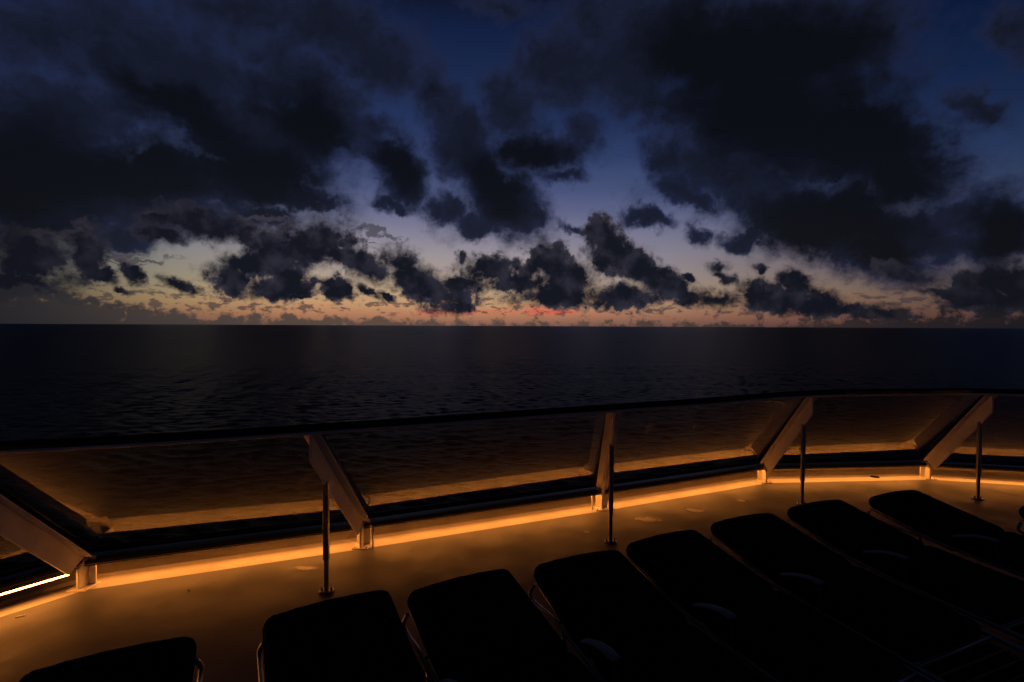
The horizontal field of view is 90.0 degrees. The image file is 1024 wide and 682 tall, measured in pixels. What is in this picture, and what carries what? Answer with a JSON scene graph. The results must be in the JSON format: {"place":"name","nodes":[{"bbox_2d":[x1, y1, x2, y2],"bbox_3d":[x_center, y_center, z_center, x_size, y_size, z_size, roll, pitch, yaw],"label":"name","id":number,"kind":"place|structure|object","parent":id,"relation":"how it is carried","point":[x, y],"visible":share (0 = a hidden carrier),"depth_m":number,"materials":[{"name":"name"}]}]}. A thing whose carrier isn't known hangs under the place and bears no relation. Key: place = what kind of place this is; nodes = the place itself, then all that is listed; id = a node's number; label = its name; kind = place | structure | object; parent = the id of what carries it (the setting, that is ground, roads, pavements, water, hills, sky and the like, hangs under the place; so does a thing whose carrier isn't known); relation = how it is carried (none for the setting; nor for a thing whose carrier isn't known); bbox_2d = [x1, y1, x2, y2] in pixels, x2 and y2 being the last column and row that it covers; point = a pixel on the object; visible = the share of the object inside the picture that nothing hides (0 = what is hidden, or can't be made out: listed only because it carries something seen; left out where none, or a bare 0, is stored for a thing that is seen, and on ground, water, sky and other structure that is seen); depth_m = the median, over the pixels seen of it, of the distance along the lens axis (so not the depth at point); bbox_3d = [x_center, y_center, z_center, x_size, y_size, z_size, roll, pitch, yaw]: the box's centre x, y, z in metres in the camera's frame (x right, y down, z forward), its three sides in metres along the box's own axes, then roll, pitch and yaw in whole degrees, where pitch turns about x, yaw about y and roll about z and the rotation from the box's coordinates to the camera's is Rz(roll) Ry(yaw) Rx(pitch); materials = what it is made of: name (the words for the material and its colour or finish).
{"place":"outdoors","nodes":[
{"label":"outdoors","id":0,"kind":"place"},
{"bbox_2d":[0,324,1023,569],"bbox_3d":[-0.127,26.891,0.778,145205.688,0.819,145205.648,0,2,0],"label":"sea","id":1,"kind":"structure","parent":0,"point":[74,380],"depth_m":173.99,"materials":[{"name":"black liquid"}]},
{"bbox_2d":[0,480,1023,681],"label":"deck","id":2,"kind":"structure","parent":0,"point":[220,617],"depth_m":3.82,"materials":[{"name":"brown wood"}]},
{"bbox_2d":[19,636,203,681],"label":"sun lounger","id":3,"kind":"object","parent":2,"relation":"on","point":[172,660],"visible":1,"depth_m":2.11,"materials":[{"name":"fabric"}]},
{"bbox_2d":[293,566,316,569],"bbox_3d":[-1.613,1.770,3.993,0.342,0.001,0.116,0,2,0],"label":"spill","id":4,"kind":"object","parent":2,"relation":"on","point":[303,568],"visible":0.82,"depth_m":3.99,"materials":[{"name":"liquid"}]},
{"bbox_2d":[256,590,428,681],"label":"sun lounger","id":5,"kind":"object","parent":2,"relation":"on","point":[360,637],"visible":1,"depth_m":2.32,"materials":[{"name":"grey fabric"}]},
{"bbox_2d":[401,569,599,681],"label":"sun lounger","id":6,"kind":"object","parent":2,"relation":"on","point":[491,626],"visible":0.98,"depth_m":2.44,"materials":[{"name":"grey fabric"}]},
{"bbox_2d":[0,388,1023,601],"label":"railing","id":7,"kind":"object","parent":2,"relation":"on","point":[29,528],"visible":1,"depth_m":4.26,"materials":[{"name":"paint"}]},
{"bbox_2d":[0,468,1023,616],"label":"gutter","id":8,"kind":"object","parent":2,"relation":"on","point":[55,592],"visible":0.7,"depth_m":4.74,"materials":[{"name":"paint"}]},
{"bbox_2d":[528,550,765,681],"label":"sun lounger","id":9,"kind":"object","parent":2,"relation":"on","point":[621,617],"visible":0.98,"depth_m":2.56,"materials":[{"name":"grey fabric"}]},
{"bbox_2d":[635,517,660,521],"bbox_3d":[1.320,1.752,5.032,0.450,0.001,0.222,0,2,0],"label":"spill","id":10,"kind":"object","parent":2,"relation":"on","point":[647,519],"visible":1,"depth_m":5.03,"materials":[{"name":"liquid"}]},
{"bbox_2d":[685,508,704,511],"bbox_3d":[1.893,1.748,5.288,0.378,0.001,0.198,0,2,0],"label":"spill","id":11,"kind":"object","parent":2,"relation":"on","point":[695,510],"visible":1,"depth_m":5.28,"materials":[{"name":"liquid"}]},
{"bbox_2d":[626,530,934,681],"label":"sun lounger","id":12,"kind":"object","parent":2,"relation":"on","point":[749,617],"visible":0.91,"depth_m":2.64,"materials":[{"name":"grey fabric"}]},
{"bbox_2d":[709,513,1023,681],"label":"sun lounger","id":13,"kind":"object","parent":2,"relation":"on","point":[907,627],"visible":0.93,"depth_m":2.83,"materials":[{"name":"grey fabric"}]},
{"bbox_2d":[787,499,1023,640],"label":"sun lounger","id":14,"kind":"object","parent":2,"relation":"on","point":[983,594],"visible":0.96,"depth_m":3.27,"materials":[{"name":"grey fabric"}]},
{"bbox_2d":[866,490,1023,577],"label":"sun lounger","id":15,"kind":"object","parent":2,"relation":"on","point":[947,526],"visible":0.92,"depth_m":3.83,"materials":[{"name":"grey fabric"}]},
{"bbox_2d":[1016,506,1023,534],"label":"sun lounger","id":16,"kind":"object","parent":2,"relation":"on","point":[1021,514],"visible":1,"depth_m":3.98,"materials":[{"name":"grey"}]},
{"bbox_2d":[0,0,1023,327],"label":"sky","id":17,"kind":"structure","parent":0,"point":[620,163],"materials":[{"name":"blue"}]}
]}

